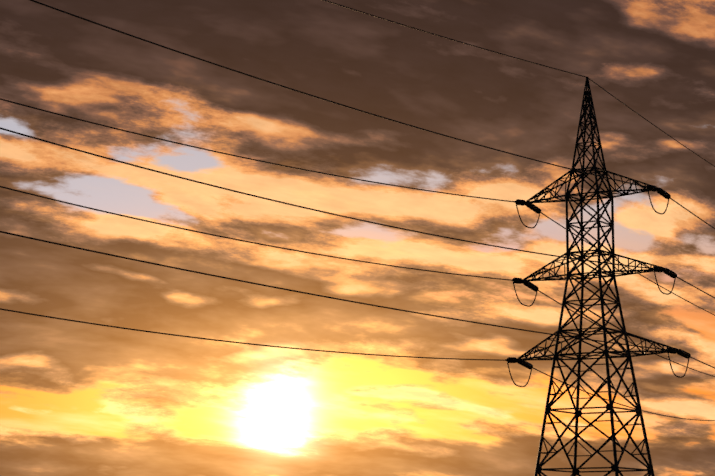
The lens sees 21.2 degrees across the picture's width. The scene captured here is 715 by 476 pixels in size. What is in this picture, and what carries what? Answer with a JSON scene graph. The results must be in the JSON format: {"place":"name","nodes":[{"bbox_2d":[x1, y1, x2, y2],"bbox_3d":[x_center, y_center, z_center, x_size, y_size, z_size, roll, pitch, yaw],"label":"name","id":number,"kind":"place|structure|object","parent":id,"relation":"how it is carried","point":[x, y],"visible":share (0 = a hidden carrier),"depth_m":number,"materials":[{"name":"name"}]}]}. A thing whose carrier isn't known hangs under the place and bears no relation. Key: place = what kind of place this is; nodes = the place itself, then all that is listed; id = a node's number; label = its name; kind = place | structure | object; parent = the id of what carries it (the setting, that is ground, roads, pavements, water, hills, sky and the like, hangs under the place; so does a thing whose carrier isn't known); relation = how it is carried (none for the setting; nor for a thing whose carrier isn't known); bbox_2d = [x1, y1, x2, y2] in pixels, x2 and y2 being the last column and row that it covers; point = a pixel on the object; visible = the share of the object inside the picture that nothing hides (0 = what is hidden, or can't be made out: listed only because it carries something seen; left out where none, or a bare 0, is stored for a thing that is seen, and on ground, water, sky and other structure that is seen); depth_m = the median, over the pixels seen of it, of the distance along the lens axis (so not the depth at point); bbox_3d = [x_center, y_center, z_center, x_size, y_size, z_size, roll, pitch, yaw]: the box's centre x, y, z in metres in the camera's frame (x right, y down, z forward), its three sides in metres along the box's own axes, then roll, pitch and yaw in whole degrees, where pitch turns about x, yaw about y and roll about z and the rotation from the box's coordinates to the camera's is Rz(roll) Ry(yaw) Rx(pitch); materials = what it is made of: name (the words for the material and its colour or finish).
{"place":"outdoors","nodes":[
{"label":"outdoors","id":0,"kind":"place"},
{"bbox_2d":[0,0,714,475],"label":"sky","id":1,"kind":"structure","parent":0,"point":[77,398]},
{"label":"ground","id":2,"kind":"structure","parent":0,"visible":0},
{"bbox_2d":[516,77,680,475],"bbox_3d":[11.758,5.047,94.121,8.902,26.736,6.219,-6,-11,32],"label":"pylon","id":3,"kind":"object","parent":2,"relation":"on","point":[605,352],"visible":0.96,"depth_m":94.51,"materials":[{"name":"metal"}]},
{"bbox_2d":[0,0,714,420],"bbox_3d":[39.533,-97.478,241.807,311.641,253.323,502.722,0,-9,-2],"label":"conductors","id":4,"kind":"object","parent":3,"relation":"attached to","point":[350,218],"visible":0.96,"depth_m":81.95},
{"bbox_2d":[507,184,690,368],"bbox_3d":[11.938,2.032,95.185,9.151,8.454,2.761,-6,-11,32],"label":"insulators","id":5,"kind":"object","parent":3,"relation":"attached to","point":[660,269],"visible":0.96,"depth_m":95.35,"materials":[{"name":"ceramic"}]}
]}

